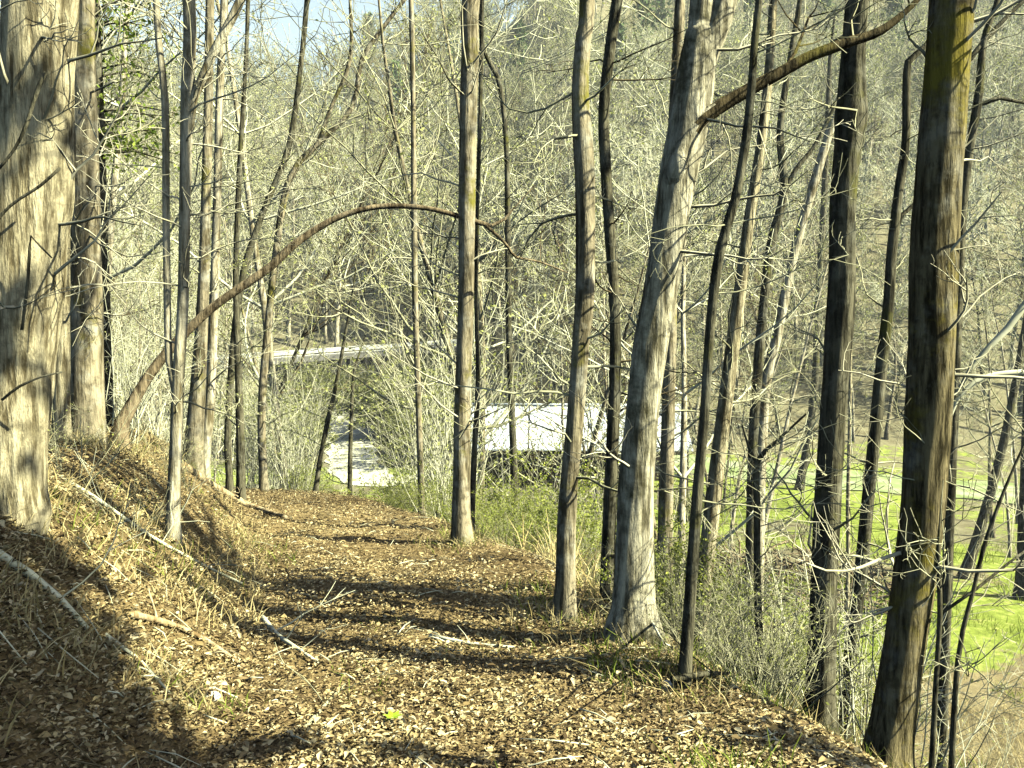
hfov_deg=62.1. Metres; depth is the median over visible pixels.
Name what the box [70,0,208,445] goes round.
bare tree
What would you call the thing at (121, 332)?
bare tree
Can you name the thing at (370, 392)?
olive bush
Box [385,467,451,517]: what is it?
budding shrub
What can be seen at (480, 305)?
bare tree
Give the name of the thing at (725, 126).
bare tree
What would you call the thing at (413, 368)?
olive bush
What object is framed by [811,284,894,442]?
bare tree
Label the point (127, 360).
bare shrub
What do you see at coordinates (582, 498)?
budding shrub
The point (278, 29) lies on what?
sky
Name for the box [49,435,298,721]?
bank grass
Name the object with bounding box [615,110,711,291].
bare tree
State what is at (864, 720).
bare shrub
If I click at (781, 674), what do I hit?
bare shrub
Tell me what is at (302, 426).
cane clump
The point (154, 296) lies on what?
bare tree
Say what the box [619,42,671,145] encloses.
bare tree
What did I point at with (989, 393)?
bare tree
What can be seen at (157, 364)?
arching tree
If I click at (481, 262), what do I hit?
bare tree
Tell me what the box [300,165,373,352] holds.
bare tree
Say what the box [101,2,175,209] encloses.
bare tree
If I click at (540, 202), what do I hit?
bare tree
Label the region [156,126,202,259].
bare tree
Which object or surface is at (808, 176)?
bare tree
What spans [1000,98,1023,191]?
bare tree
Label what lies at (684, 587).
budding shrub
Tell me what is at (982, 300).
bare tree
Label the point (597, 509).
budding shrub
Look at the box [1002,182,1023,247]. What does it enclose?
bare tree
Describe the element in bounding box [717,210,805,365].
bare tree
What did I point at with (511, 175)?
bare tree
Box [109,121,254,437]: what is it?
bare tree
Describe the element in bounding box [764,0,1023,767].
bare tree
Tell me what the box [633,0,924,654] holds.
bare tree
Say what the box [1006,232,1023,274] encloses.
bare tree
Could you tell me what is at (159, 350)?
bare tree
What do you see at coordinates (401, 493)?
budding shrub
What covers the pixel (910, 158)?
bare tree
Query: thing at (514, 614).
foot moss
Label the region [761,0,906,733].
bare tree
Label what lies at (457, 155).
bare tree
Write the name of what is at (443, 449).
cane clump
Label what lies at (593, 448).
bare tree
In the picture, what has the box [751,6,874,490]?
bare tree
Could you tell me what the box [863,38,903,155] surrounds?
bare tree
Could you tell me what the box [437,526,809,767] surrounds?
verge grass
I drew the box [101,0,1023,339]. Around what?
woods
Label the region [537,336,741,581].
bare tree
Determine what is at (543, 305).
bare tree
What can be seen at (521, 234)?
bare tree
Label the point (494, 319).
bare tree
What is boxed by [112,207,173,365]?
bare tree
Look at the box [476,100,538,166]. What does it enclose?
bare tree
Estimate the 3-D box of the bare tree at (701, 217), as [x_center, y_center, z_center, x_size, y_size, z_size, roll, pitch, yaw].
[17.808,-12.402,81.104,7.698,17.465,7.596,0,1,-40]
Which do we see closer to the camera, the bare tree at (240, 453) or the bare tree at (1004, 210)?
the bare tree at (240, 453)
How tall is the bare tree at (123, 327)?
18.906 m
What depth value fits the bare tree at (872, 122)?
92.17 m
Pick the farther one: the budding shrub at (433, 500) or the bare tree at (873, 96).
the bare tree at (873, 96)
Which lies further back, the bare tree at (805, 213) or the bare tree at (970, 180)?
the bare tree at (970, 180)
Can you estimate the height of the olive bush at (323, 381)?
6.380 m
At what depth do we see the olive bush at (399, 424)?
61.90 m
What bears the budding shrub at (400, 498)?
on the ground at (996, 612)
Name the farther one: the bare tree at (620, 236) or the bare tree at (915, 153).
the bare tree at (915, 153)
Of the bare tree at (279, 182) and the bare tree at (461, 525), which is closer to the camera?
the bare tree at (461, 525)
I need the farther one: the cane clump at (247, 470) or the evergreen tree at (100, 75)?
the cane clump at (247, 470)
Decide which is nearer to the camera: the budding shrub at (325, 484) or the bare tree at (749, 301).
the budding shrub at (325, 484)
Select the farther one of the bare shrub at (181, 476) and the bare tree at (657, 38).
the bare tree at (657, 38)
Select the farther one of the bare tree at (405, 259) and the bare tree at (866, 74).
the bare tree at (866, 74)
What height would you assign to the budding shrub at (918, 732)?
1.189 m
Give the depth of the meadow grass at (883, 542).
28.79 m
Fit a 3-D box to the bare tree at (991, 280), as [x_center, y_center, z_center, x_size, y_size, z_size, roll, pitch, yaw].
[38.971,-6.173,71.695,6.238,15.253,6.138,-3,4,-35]
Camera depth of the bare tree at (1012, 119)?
126.52 m
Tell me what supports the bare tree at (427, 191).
on the ground at (996, 612)
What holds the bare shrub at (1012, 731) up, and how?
on the ground at (996, 612)
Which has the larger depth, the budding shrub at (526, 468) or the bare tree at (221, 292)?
the bare tree at (221, 292)
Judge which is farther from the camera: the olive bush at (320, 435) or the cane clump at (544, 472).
the olive bush at (320, 435)
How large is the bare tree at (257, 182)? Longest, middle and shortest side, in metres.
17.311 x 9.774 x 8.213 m
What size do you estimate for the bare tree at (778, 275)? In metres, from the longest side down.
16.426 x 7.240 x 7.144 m
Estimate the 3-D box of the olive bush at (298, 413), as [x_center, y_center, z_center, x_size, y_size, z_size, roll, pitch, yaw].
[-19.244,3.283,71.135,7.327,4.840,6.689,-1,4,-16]
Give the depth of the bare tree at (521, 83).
147.86 m
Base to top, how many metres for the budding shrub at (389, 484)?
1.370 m
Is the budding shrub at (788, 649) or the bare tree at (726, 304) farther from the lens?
the bare tree at (726, 304)
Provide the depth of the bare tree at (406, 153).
148.16 m
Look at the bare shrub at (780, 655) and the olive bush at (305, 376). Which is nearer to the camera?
the bare shrub at (780, 655)
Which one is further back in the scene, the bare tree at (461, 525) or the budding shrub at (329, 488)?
the budding shrub at (329, 488)
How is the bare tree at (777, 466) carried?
on the ground at (996, 612)
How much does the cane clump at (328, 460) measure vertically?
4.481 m
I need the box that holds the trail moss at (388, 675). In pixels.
[329,614,546,767]
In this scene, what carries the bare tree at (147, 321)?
on the ground at (996, 612)
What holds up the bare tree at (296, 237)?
on the ground at (996, 612)
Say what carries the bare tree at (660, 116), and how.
on the ground at (996, 612)
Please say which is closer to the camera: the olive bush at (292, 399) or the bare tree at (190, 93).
the bare tree at (190, 93)
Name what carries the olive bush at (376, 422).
on the ground at (996, 612)
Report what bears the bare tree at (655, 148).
on the ground at (996, 612)
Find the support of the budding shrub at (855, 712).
on the ground at (996, 612)
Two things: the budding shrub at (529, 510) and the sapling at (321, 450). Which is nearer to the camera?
the budding shrub at (529, 510)
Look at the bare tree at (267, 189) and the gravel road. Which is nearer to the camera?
the gravel road
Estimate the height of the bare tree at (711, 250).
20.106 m
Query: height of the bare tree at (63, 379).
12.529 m
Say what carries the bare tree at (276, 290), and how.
on the ground at (996, 612)
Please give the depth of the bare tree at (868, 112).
125.31 m
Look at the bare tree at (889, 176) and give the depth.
79.86 m
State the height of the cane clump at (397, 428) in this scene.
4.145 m
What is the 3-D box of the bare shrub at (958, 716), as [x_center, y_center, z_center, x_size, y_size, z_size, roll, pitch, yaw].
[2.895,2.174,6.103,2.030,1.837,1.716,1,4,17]
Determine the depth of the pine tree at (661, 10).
179.61 m
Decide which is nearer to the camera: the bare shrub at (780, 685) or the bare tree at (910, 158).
the bare shrub at (780, 685)
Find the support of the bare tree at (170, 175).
on the ground at (996, 612)
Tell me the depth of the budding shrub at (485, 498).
13.57 m
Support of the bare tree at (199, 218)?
on the ground at (996, 612)
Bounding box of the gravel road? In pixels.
[324,371,476,485]
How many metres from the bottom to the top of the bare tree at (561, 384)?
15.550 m
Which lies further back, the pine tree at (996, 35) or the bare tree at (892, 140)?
the pine tree at (996, 35)
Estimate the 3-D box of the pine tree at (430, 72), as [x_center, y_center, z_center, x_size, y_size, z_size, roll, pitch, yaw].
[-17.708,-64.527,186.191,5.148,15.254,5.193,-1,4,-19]
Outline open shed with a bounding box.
[470,403,692,507]
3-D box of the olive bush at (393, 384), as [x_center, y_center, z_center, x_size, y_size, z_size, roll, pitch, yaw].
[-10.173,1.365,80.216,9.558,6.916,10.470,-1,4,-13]
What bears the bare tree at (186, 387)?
on the ground at (996, 612)
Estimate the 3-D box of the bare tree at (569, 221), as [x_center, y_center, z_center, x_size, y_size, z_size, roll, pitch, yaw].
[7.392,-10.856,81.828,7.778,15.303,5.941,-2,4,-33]
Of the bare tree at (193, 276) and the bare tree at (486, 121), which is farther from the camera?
the bare tree at (486, 121)
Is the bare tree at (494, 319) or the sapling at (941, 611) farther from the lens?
the bare tree at (494, 319)
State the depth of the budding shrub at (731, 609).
8.08 m
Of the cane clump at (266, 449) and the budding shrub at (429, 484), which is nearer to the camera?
the budding shrub at (429, 484)
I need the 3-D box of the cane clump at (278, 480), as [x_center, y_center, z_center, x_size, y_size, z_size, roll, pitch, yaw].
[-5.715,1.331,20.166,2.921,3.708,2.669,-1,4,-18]
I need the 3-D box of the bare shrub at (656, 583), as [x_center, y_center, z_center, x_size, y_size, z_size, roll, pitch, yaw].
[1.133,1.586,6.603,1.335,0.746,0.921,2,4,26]
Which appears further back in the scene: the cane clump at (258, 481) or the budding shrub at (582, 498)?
the cane clump at (258, 481)
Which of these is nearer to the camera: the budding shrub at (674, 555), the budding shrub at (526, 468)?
the budding shrub at (674, 555)
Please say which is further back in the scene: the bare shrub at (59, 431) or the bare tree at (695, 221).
the bare tree at (695, 221)
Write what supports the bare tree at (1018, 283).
on the ground at (996, 612)
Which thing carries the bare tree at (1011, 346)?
on the ground at (996, 612)
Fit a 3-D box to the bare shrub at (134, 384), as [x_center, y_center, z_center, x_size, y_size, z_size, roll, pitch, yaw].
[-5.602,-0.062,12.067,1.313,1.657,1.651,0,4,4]
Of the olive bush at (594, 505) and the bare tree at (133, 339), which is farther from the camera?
the bare tree at (133, 339)
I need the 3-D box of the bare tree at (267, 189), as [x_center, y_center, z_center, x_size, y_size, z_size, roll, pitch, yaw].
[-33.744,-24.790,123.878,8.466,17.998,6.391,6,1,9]
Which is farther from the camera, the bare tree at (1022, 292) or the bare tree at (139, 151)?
the bare tree at (139, 151)
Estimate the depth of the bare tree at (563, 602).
5.97 m
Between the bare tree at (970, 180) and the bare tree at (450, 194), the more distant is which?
the bare tree at (450, 194)
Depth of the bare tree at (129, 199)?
32.33 m
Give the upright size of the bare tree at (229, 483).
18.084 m
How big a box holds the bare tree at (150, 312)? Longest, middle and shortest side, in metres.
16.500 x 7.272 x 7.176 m
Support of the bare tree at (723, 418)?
on the ground at (996, 612)
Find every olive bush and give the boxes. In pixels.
[213,394,282,456]
[214,389,294,425]
[222,398,334,459]
[244,405,339,467]
[252,397,322,433]
[257,392,315,420]
[277,354,361,406]
[277,360,332,403]
[282,360,364,417]
[317,358,370,401]
[318,359,451,440]
[335,357,493,433]
[340,369,392,408]
[348,379,414,438]
[354,365,444,423]
[355,396,453,467]
[367,368,507,420]
[372,398,452,452]
[373,344,434,380]
[385,385,453,452]
[392,362,440,379]
[398,359,474,388]
[403,391,453,455]
[519,490,544,513]
[585,497,602,512]
[673,488,722,517]
[674,495,726,519]
[702,497,732,518]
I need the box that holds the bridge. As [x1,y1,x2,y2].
[216,339,473,399]
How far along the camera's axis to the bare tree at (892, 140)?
100.62 m
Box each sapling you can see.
[223,220,411,492]
[283,293,442,496]
[599,320,906,686]
[778,361,1023,767]
[805,268,1023,598]
[921,319,1023,767]
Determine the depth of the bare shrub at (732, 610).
6.53 m
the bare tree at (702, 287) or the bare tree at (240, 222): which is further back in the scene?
the bare tree at (240, 222)
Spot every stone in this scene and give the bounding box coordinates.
[204,691,220,701]
[661,680,674,691]
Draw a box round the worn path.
[674,455,1018,503]
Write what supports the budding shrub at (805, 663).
on the ground at (996, 612)
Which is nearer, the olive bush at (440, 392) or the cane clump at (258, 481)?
the cane clump at (258, 481)
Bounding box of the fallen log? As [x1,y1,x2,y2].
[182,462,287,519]
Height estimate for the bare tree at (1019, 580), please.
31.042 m
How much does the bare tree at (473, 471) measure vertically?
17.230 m
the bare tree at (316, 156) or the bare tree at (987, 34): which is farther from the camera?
the bare tree at (316, 156)
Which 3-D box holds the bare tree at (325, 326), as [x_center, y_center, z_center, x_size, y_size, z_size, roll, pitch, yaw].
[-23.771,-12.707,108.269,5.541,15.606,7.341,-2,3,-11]
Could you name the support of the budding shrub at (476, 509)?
on the ground at (996, 612)
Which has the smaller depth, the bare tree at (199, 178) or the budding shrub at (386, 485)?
the budding shrub at (386, 485)
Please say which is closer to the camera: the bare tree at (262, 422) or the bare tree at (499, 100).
the bare tree at (262, 422)
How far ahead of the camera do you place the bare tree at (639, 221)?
76.91 m
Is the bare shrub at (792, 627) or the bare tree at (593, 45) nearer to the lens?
the bare shrub at (792, 627)
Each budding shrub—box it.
[271,471,321,492]
[279,450,330,490]
[294,467,346,492]
[296,475,332,492]
[320,479,340,493]
[326,453,434,504]
[354,461,434,507]
[355,463,424,500]
[366,453,430,509]
[378,469,436,512]
[379,494,394,507]
[380,456,507,517]
[382,468,480,512]
[384,467,432,512]
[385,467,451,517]
[385,490,413,507]
[387,464,449,505]
[394,460,452,519]
[400,459,507,532]
[407,482,489,520]
[413,466,484,522]
[418,501,436,516]
[425,470,550,542]
[436,485,497,533]
[442,488,501,529]
[470,471,545,547]
[475,461,586,546]
[477,474,602,552]
[478,478,580,549]
[479,437,619,560]
[484,458,616,575]
[484,462,598,561]
[489,475,600,555]
[497,460,684,580]
[521,466,656,572]
[576,489,745,638]
[598,516,763,633]
[654,525,770,629]
[654,542,742,639]
[657,551,809,693]
[658,571,780,640]
[665,569,789,650]
[708,563,776,656]
[715,615,806,691]
[729,624,806,698]
[747,608,872,707]
[763,615,926,728]
[769,646,872,734]
[796,666,873,742]
[836,679,873,743]
[838,672,962,767]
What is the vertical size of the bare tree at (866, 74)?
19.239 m
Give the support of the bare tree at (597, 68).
on the ground at (996, 612)
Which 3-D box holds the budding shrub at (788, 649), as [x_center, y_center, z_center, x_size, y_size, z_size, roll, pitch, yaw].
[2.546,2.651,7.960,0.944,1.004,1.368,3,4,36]
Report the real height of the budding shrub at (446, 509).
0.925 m
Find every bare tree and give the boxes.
[0,0,172,539]
[0,0,291,281]
[50,234,138,443]
[62,0,375,545]
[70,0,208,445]
[100,0,177,320]
[100,0,218,219]
[100,0,233,273]
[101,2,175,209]
[103,0,451,489]
[103,27,159,342]
[105,107,140,204]
[106,162,128,269]
[106,165,137,285]
[108,122,160,182]
[108,124,144,237]
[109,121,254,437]
[110,230,222,442]
[110,262,188,417]
[110,273,176,423]
[111,210,221,438]
[111,212,220,430]
[111,225,160,417]
[111,238,198,430]
[111,278,148,410]
[111,291,234,483]
[111,303,153,383]
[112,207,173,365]
[112,277,186,418]
[113,211,143,300]
[114,217,197,415]
[115,298,194,436]
[116,307,163,423]
[118,177,147,255]
[120,286,194,441]
[123,196,160,298]
[123,230,194,346]
[124,0,328,475]
[124,238,219,442]
[124,265,194,413]
[130,209,190,276]
[131,0,459,491]
[139,0,320,500]
[141,197,355,481]
[142,153,194,217]
[144,318,221,439]
[146,0,423,493]
[147,235,321,483]
[151,189,200,317]
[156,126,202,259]
[156,263,232,417]
[158,0,345,479]
[164,297,266,481]
[170,148,226,234]
[171,175,230,297]
[171,284,230,356]
[173,229,229,299]
[173,286,247,367]
[175,247,251,394]
[177,192,212,284]
[184,339,260,424]
[186,0,501,487]
[189,226,275,394]
[191,306,279,464]
[198,139,260,235]
[199,122,259,254]
[199,201,242,308]
[209,189,260,345]
[222,156,270,251]
[223,197,260,261]
[228,215,272,276]
[231,0,606,503]
[242,196,276,294]
[246,231,301,345]
[250,118,291,160]
[253,162,331,343]
[257,158,304,260]
[259,113,304,246]
[263,158,295,221]
[281,139,338,269]
[284,207,314,289]
[294,211,343,324]
[300,158,346,242]
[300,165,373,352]
[302,197,337,296]
[303,130,334,220]
[306,227,343,343]
[309,0,652,516]
[311,185,347,284]
[315,233,556,523]
[318,0,498,515]
[326,128,380,266]
[327,137,361,235]
[338,116,369,201]
[346,153,398,281]
[353,0,541,546]
[357,121,410,214]
[361,170,399,243]
[363,237,418,340]
[370,210,420,325]
[376,0,662,539]
[380,239,426,347]
[391,212,430,339]
[394,137,417,173]
[400,95,448,181]
[409,176,448,245]
[424,163,458,229]
[424,171,491,313]
[426,201,488,289]
[429,0,543,534]
[430,0,767,625]
[438,170,458,227]
[441,242,486,343]
[447,127,486,194]
[448,178,499,241]
[450,230,531,402]
[450,232,490,296]
[456,77,524,151]
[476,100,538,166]
[476,155,537,316]
[477,101,495,147]
[478,183,751,539]
[479,162,540,288]
[479,203,559,391]
[482,157,519,258]
[484,76,518,141]
[485,153,771,558]
[488,155,527,216]
[490,0,895,625]
[493,210,626,481]
[494,40,552,156]
[494,238,539,355]
[498,224,692,568]
[502,63,538,153]
[504,77,547,161]
[511,85,544,177]
[512,123,564,256]
[512,151,564,272]
[512,172,574,349]
[513,241,572,387]
[520,276,591,401]
[527,0,790,601]
[528,98,571,200]
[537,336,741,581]
[545,44,572,122]
[549,31,574,83]
[549,109,628,256]
[549,225,640,402]
[550,187,640,326]
[550,196,618,346]
[555,104,641,236]
[563,0,919,650]
[564,217,688,403]
[566,141,646,268]
[568,27,603,84]
[570,228,629,393]
[584,257,725,454]
[589,101,639,265]
[590,45,620,104]
[591,0,790,624]
[595,177,633,279]
[599,55,651,153]
[611,20,670,173]
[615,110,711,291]
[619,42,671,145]
[619,120,660,245]
[620,19,670,188]
[621,0,897,691]
[621,199,705,298]
[625,175,742,396]
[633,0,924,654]
[637,127,666,180]
[640,21,672,127]
[646,71,717,159]
[646,113,721,204]
[649,54,670,123]
[649,162,743,341]
[651,195,718,271]
[655,0,902,646]
[656,325,746,571]
[676,0,918,643]
[676,259,749,443]
[677,280,745,449]
[679,234,748,378]
[680,163,765,371]
[686,255,827,554]
[689,238,806,508]
[693,242,771,399]
[696,159,735,271]
[704,70,726,164]
[707,15,745,136]
[709,191,907,532]
[709,288,800,490]
[710,27,744,151]
[715,43,729,75]
[715,121,809,356]
[716,186,780,346]
[717,155,787,273]
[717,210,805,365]
[719,53,739,138]
[721,9,750,130]
[721,239,796,432]
[723,62,761,136]
[729,124,821,265]
[736,76,813,230]
[741,23,788,150]
[744,136,812,290]
[745,152,817,339]
[746,314,820,405]
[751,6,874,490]
[753,87,813,204]
[754,58,820,159]
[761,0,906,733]
[761,25,837,166]
[762,81,831,255]
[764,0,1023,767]
[765,130,833,308]
[765,171,880,365]
[782,28,835,132]
[787,41,1023,741]
[790,204,866,382]
[796,139,830,234]
[799,90,887,263]
[804,26,840,125]
[805,0,1023,767]
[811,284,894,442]
[814,132,882,264]
[816,151,886,303]
[817,51,890,124]
[820,146,888,227]
[821,104,913,636]
[853,266,907,439]
[856,243,909,335]
[858,141,916,282]
[858,235,909,319]
[862,57,898,196]
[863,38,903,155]
[864,62,889,162]
[868,10,907,135]
[869,92,919,282]
[870,94,898,180]
[872,126,914,229]
[880,38,914,141]
[880,118,918,232]
[881,59,920,145]
[883,165,1005,308]
[886,128,972,201]
[888,183,1023,415]
[889,82,921,162]
[903,53,924,92]
[905,140,1001,286]
[910,143,991,225]
[911,39,998,142]
[955,0,1023,600]
[956,172,1023,579]
[958,337,1021,557]
[959,260,1023,537]
[960,231,1023,523]
[962,222,1011,396]
[965,176,1023,416]
[967,52,1023,234]
[967,138,1023,264]
[967,141,1017,305]
[969,4,1023,146]
[970,16,1013,153]
[970,177,1023,369]
[974,91,1023,224]
[986,54,1023,151]
[988,60,1023,156]
[995,140,1023,223]
[995,254,1023,347]
[999,32,1023,149]
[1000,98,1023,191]
[1002,88,1023,175]
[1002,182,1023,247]
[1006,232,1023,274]
[1006,234,1023,303]
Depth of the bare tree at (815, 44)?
135.22 m
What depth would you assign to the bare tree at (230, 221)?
105.15 m
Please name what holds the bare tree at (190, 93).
on the ground at (996, 612)
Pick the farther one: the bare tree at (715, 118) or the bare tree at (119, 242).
the bare tree at (715, 118)
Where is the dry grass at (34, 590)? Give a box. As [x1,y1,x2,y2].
[0,416,300,767]
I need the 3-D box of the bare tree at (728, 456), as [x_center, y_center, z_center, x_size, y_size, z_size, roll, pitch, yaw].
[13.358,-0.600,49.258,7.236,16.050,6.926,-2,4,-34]
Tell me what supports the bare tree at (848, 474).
on the ground at (996, 612)
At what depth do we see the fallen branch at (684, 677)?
4.74 m
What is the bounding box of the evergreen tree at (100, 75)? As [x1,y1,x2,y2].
[95,0,194,427]
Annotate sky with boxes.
[0,0,526,121]
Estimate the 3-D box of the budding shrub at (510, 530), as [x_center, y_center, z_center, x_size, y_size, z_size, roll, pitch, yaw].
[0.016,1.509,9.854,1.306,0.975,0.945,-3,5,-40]
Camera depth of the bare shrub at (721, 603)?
5.59 m
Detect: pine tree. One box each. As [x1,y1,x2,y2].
[357,10,378,86]
[383,58,406,120]
[403,59,425,116]
[424,55,438,100]
[438,10,460,97]
[505,18,536,118]
[552,2,569,51]
[613,22,632,98]
[630,0,660,96]
[648,0,673,50]
[734,0,764,42]
[814,0,841,42]
[878,0,912,80]
[985,0,1005,52]
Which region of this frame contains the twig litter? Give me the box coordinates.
[0,432,858,767]
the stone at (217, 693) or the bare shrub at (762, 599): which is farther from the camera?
the bare shrub at (762, 599)
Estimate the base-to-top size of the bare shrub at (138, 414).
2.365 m
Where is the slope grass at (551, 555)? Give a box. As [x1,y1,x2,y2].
[363,488,1023,767]
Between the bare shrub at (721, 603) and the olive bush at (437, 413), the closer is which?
the bare shrub at (721, 603)
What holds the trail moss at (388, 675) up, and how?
on the ground at (996, 612)
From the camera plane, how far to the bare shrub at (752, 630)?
6.85 m
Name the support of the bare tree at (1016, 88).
on the ground at (996, 612)
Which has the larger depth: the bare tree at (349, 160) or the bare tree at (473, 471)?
the bare tree at (349, 160)
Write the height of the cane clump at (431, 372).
4.947 m
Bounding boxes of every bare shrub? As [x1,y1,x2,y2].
[48,363,165,487]
[48,402,80,472]
[57,462,184,541]
[95,440,241,515]
[103,237,208,448]
[104,271,213,445]
[104,276,219,440]
[111,293,170,424]
[113,295,193,436]
[113,348,222,439]
[114,333,174,427]
[132,413,226,473]
[133,387,260,447]
[134,430,235,492]
[136,353,223,440]
[571,539,784,653]
[576,539,680,586]
[576,543,746,631]
[585,526,794,638]
[596,519,833,671]
[597,551,790,662]
[625,541,888,715]
[644,563,868,700]
[649,574,861,715]
[655,551,816,663]
[660,563,848,694]
[660,571,870,695]
[662,508,807,691]
[662,557,763,654]
[665,552,763,644]
[668,604,804,673]
[669,568,807,694]
[672,493,1013,644]
[674,596,820,698]
[680,539,878,703]
[714,606,870,701]
[715,505,1023,740]
[717,617,872,708]
[751,542,972,739]
[767,560,1023,745]
[776,548,1023,767]
[798,614,936,755]
[851,624,1023,767]
[855,625,934,753]
[921,674,1023,767]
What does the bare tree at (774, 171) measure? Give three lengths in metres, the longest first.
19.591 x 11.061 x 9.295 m
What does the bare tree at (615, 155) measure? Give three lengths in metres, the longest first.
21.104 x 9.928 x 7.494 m
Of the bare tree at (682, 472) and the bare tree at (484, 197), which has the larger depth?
the bare tree at (484, 197)
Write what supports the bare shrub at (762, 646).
on the ground at (996, 612)
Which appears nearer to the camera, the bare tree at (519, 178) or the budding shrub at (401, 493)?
the budding shrub at (401, 493)
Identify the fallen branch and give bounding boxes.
[0,481,158,629]
[48,440,242,583]
[103,632,170,692]
[126,578,245,667]
[260,581,354,662]
[275,643,421,726]
[429,625,519,647]
[652,622,672,648]
[657,627,729,682]
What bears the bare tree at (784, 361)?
on the ground at (996, 612)
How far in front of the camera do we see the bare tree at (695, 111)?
5.38 m
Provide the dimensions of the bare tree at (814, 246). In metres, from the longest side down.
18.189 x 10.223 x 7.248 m
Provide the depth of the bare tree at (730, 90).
139.60 m
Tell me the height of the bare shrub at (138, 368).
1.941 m
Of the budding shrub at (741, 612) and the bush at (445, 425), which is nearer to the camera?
the budding shrub at (741, 612)
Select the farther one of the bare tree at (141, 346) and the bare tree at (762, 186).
the bare tree at (762, 186)
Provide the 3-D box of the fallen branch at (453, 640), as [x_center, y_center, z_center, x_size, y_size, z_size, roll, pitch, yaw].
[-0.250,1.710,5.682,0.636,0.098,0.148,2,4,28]
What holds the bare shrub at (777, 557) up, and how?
on the ground at (996, 612)
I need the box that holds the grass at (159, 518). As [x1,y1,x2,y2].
[7,424,953,767]
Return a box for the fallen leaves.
[0,419,892,767]
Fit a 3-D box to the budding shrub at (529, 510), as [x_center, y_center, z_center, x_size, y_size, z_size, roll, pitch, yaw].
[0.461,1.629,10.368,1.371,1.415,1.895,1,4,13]
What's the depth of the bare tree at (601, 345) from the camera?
21.14 m
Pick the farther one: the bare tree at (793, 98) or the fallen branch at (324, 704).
the bare tree at (793, 98)
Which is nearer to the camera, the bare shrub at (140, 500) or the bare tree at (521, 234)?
the bare shrub at (140, 500)
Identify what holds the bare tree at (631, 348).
on the ground at (996, 612)
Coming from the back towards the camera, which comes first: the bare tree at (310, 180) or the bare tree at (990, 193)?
the bare tree at (310, 180)
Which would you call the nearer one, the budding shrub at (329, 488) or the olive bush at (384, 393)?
the budding shrub at (329, 488)
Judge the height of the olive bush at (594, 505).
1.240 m
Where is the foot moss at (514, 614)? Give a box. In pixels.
[48,434,893,766]
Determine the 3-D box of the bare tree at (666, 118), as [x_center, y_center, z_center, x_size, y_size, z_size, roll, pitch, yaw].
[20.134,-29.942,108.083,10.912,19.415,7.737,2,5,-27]
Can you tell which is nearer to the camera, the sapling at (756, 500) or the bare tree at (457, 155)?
the sapling at (756, 500)
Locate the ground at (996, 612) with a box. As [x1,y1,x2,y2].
[0,0,1023,767]
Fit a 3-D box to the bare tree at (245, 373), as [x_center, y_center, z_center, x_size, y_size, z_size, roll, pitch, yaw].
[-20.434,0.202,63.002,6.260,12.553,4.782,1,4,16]
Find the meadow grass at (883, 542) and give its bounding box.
[430,503,1023,767]
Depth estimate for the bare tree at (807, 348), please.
73.18 m
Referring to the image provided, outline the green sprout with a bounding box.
[383,710,401,726]
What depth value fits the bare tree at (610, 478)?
6.74 m
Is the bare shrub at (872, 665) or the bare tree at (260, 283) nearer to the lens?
the bare shrub at (872, 665)
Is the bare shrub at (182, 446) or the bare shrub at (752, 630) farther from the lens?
the bare shrub at (182, 446)
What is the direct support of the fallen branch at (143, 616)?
on the ground at (996, 612)
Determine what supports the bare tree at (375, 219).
on the ground at (996, 612)
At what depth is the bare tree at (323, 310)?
111.92 m
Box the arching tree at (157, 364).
[109,141,575,453]
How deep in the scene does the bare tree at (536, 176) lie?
110.16 m
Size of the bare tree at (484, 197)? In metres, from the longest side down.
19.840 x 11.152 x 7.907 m
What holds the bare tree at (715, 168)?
on the ground at (996, 612)
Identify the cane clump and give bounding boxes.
[211,394,301,487]
[211,448,343,491]
[212,308,302,488]
[212,382,323,488]
[214,323,364,490]
[214,362,327,488]
[218,410,393,495]
[220,325,388,490]
[231,330,352,488]
[244,262,386,488]
[245,380,373,493]
[246,436,368,486]
[316,285,546,515]
[325,312,537,522]
[334,267,542,515]
[345,367,521,506]
[356,417,518,511]
[358,401,534,508]
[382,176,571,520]
[476,368,604,552]
[487,464,618,566]
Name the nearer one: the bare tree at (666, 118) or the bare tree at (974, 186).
the bare tree at (974, 186)
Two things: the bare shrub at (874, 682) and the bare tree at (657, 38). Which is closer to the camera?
the bare shrub at (874, 682)
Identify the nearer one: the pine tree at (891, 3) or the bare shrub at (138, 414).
the bare shrub at (138, 414)
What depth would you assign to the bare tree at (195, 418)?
10.88 m
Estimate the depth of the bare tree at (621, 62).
133.70 m
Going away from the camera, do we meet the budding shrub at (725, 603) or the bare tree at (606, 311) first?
the budding shrub at (725, 603)
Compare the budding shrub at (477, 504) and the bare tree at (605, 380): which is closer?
the budding shrub at (477, 504)
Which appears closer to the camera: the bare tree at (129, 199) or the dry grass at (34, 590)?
the dry grass at (34, 590)
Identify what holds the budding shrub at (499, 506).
on the ground at (996, 612)
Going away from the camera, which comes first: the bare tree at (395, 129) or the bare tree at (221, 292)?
the bare tree at (395, 129)
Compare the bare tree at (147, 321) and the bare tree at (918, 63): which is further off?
the bare tree at (918, 63)
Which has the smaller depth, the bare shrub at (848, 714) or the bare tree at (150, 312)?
the bare shrub at (848, 714)
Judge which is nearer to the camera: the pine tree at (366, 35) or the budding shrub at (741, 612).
the budding shrub at (741, 612)
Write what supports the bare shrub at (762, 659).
on the ground at (996, 612)
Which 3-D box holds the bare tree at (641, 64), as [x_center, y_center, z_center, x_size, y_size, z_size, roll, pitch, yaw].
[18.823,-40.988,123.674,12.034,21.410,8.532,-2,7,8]
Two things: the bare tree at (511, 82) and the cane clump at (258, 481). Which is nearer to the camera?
the cane clump at (258, 481)

